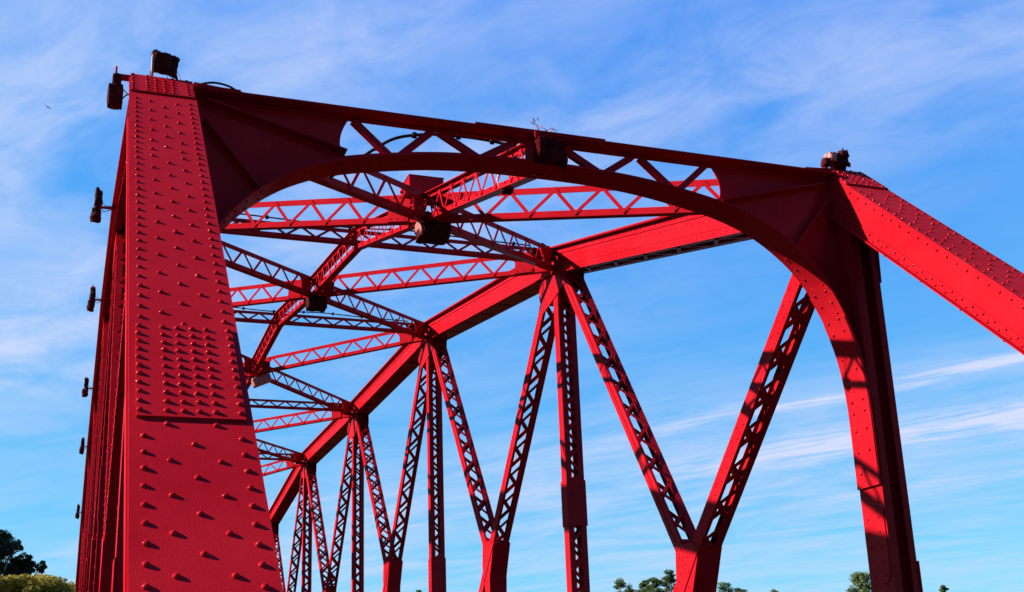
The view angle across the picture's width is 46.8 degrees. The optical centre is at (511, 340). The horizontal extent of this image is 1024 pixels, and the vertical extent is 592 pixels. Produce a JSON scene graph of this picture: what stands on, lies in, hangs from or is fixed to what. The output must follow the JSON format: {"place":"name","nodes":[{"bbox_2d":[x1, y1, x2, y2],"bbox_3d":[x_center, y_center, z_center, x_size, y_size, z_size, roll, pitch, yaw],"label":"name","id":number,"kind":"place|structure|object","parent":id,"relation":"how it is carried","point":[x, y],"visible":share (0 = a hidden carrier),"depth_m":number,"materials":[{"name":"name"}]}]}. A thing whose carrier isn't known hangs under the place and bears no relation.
{"place":"outdoors","nodes":[
{"label":"outdoors","id":0,"kind":"place"},
{"bbox_2d":[0,0,1023,591],"label":"sky","id":1,"kind":"structure","parent":0,"point":[924,99],"materials":[{"name":"blue"}]},
{"bbox_2d":[75,73,1023,591],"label":"truss bridge","id":2,"kind":"structure","parent":0,"point":[173,495],"depth_m":12.17,"materials":[{"name":"red paint"}]},
{"bbox_2d":[75,504,80,518],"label":"wrapped floodlight","id":3,"kind":"object","parent":2,"relation":"attached to","point":[77,514],"visible":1,"depth_m":45.85,"materials":[{"name":"black plastic"}]},
{"bbox_2d":[79,437,87,454],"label":"wrapped floodlight","id":4,"kind":"object","parent":2,"relation":"attached to","point":[81,450],"visible":1,"depth_m":39.14,"materials":[{"name":"black plastic"}]},
{"bbox_2d":[82,376,91,396],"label":"wrapped floodlight","id":5,"kind":"object","parent":2,"relation":"attached to","point":[85,389],"visible":0.97,"depth_m":32.13,"materials":[{"name":"black plastic"}]},
{"bbox_2d":[86,285,103,311],"bbox_3d":[-8.865,-0.899,25.201,0.338,0.598,0.186,4,-18,-20],"label":"wrapped floodlight","id":6,"kind":"object","parent":2,"relation":"attached to","point":[92,300],"visible":1,"depth_m":25.13,"materials":[{"name":"black plastic"}]},
{"bbox_2d":[90,187,115,222],"bbox_3d":[-6.175,-2.045,17.888,0.366,0.590,0.173,4,-18,-20],"label":"wrapped floodlight","id":7,"kind":"object","parent":2,"relation":"attached to","point":[95,216],"visible":1,"depth_m":17.82,"materials":[{"name":"black plastic"}]},
{"bbox_2d":[107,66,130,109],"bbox_3d":[-3.385,-2.199,10.304,0.256,0.402,0.140,4,-18,-20],"label":"wrapped floodlight","id":8,"kind":"object","parent":2,"relation":"attached to","point":[115,97],"visible":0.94,"depth_m":10.22,"materials":[{"name":"black plastic"}]},
{"bbox_2d":[150,49,180,79],"bbox_3d":[-3.069,-2.403,10.553,0.305,0.373,0.123,4,-18,-20],"label":"wrapped floodlight","id":9,"kind":"object","parent":2,"relation":"on","point":[163,63],"visible":0.98,"depth_m":10.52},
{"bbox_2d":[202,81,241,91],"bbox_3d":[-2.516,-2.232,10.459,0.506,0.077,0.031,6,-18,-24],"label":"cable","id":10,"kind":"object","parent":2,"relation":"on","point":[223,84],"visible":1,"depth_m":10.43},
{"bbox_2d":[251,373,271,387],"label":"floodlight","id":11,"kind":"object","parent":2,"relation":"hanging from","point":[260,380],"visible":1,"depth_m":29.75,"materials":[{"name":"grey metal"}]},
{"bbox_2d":[306,295,326,311],"bbox_3d":[-3.747,-0.790,22.710,0.372,0.420,0.314,4,-18,-20],"label":"wrapped floodlight","id":12,"kind":"object","parent":2,"relation":"attached to","point":[315,303],"visible":0.98,"depth_m":22.57,"materials":[{"name":"black plastic"}]},
{"bbox_2d":[233,307,407,321],"bbox_3d":[-5.317,-0.678,26.425,6.201,0.115,0.057,4,-18,-20],"label":"cable","id":13,"kind":"object","parent":2,"relation":"on","point":[303,312],"visible":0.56,"depth_m":26.71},
{"bbox_2d":[240,213,528,245],"bbox_3d":[-2.616,-1.849,19.125,6.201,0.115,0.057,4,-18,-20],"label":"cable","id":14,"kind":"object","parent":2,"relation":"on","point":[268,217],"visible":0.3,"depth_m":19.10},
{"bbox_2d":[408,324,423,336],"bbox_3d":[-2.103,-0.255,27.331,0.593,0.441,0.270,4,-18,-20],"label":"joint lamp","id":15,"kind":"object","parent":2,"relation":"attached to","point":[412,326],"visible":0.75,"depth_m":27.25,"materials":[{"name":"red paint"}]},
{"bbox_2d":[329,132,505,178],"bbox_3d":[-0.891,-1.816,11.794,1.879,0.663,0.122,3,-17,-17],"label":"cable","id":16,"kind":"object","parent":2,"relation":"attached to","point":[414,135],"visible":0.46,"depth_m":11.83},
{"bbox_2d":[400,174,443,205],"bbox_3d":[-1.197,-1.974,15.545,0.508,0.218,0.456,4,-18,-20],"label":"junction box","id":17,"kind":"object","parent":2,"relation":"on","point":[423,183],"visible":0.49,"depth_m":15.36,"materials":[{"name":"red paint"}]},
{"bbox_2d":[414,211,450,244],"bbox_3d":[-1.021,-1.466,15.262,0.461,0.378,0.379,4,-18,-20],"label":"wrapped floodlight","id":18,"kind":"object","parent":2,"relation":"attached to","point":[437,232],"visible":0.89,"depth_m":15.12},
{"bbox_2d":[497,176,513,194],"bbox_3d":[-0.038,-1.799,12.380,0.182,0.466,0.370,4,-18,-20],"label":"spotlight","id":19,"kind":"object","parent":2,"relation":"attached to","point":[505,191],"visible":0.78,"depth_m":12.40,"materials":[{"name":"metal"}]},
{"bbox_2d":[530,243,551,264],"bbox_3d":[0.595,-1.426,20.030,0.599,0.441,0.270,4,-18,-20],"label":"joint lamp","id":20,"kind":"object","parent":2,"relation":"attached to","point":[540,255],"visible":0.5,"depth_m":19.94,"materials":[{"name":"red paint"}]},
{"bbox_2d":[531,117,556,131],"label":"dry weeds","id":21,"kind":"object","parent":2,"relation":"on","point":[538,128],"visible":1,"depth_m":11.43,"materials":[{"name":"beige plant"}]},
{"bbox_2d":[528,130,567,169],"bbox_3d":[0.338,-1.800,11.318,0.327,0.412,0.337,4,-18,-20],"label":"wrapped floodlight","id":22,"kind":"object","parent":2,"relation":"attached to","point":[548,151],"visible":1,"depth_m":11.17,"materials":[{"name":"black plastic"}]},
{"bbox_2d":[820,148,850,169],"bbox_3d":[3.484,-1.938,12.837,0.362,0.314,0.163,4,-18,-20],"label":"wrapped floodlight","id":23,"kind":"object","parent":2,"relation":"attached to","point":[835,160],"visible":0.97,"depth_m":12.79,"materials":[{"name":"black plastic"}]},
{"label":"ground","id":24,"kind":"structure","parent":0,"visible":0},
{"bbox_2d":[0,529,47,591],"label":"tree","id":25,"kind":"object","parent":24,"relation":"on","point":[19,564],"visible":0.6,"depth_m":81.68,"materials":[{"name":"green plant"}]},
{"bbox_2d":[0,573,75,591],"bbox_3d":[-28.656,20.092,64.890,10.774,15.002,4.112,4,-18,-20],"label":"hedge","id":26,"kind":"object","parent":24,"relation":"on","point":[48,583],"visible":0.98,"depth_m":66.59,"materials":[{"name":"green plant"}]},
{"bbox_2d":[613,577,633,591],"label":"tree","id":27,"kind":"object","parent":24,"relation":"on","point":[619,585],"visible":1,"depth_m":146.02,"materials":[{"name":"green plant"}]},
{"bbox_2d":[625,583,638,591],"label":"tree","id":28,"kind":"object","parent":24,"relation":"on","point":[629,586],"visible":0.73,"depth_m":153.88,"materials":[{"name":"green plant"}]},
{"bbox_2d":[638,579,651,591],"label":"tree","id":29,"kind":"object","parent":24,"relation":"on","point":[643,584],"visible":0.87,"depth_m":145.70,"materials":[{"name":"green plant"}]},
{"bbox_2d":[643,577,665,591],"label":"tree","id":30,"kind":"object","parent":24,"relation":"on","point":[656,583],"visible":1,"depth_m":141.37,"materials":[{"name":"green plant"}]},
{"bbox_2d":[660,569,675,591],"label":"tree","id":31,"kind":"object","parent":24,"relation":"on","point":[669,579],"visible":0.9,"depth_m":145.32,"materials":[{"name":"green plant"}]},
{"bbox_2d":[717,582,737,591],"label":"tree","id":32,"kind":"object","parent":24,"relation":"on","point":[723,586],"visible":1,"depth_m":144.50,"materials":[{"name":"green plant"}]},
{"bbox_2d":[733,588,746,591],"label":"tree","id":33,"kind":"object","parent":24,"relation":"on","point":[741,590],"visible":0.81,"depth_m":148.77,"materials":[{"name":"green plant"}]},
{"bbox_2d":[845,571,871,591],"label":"tree","id":34,"kind":"object","parent":24,"relation":"on","point":[861,579],"visible":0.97,"depth_m":112.40,"materials":[{"name":"green plant"}]},
{"bbox_2d":[938,585,948,591],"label":"tree","id":35,"kind":"object","parent":24,"relation":"on","point":[943,588],"visible":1,"depth_m":156.47,"materials":[{"name":"green plant"}]}
]}

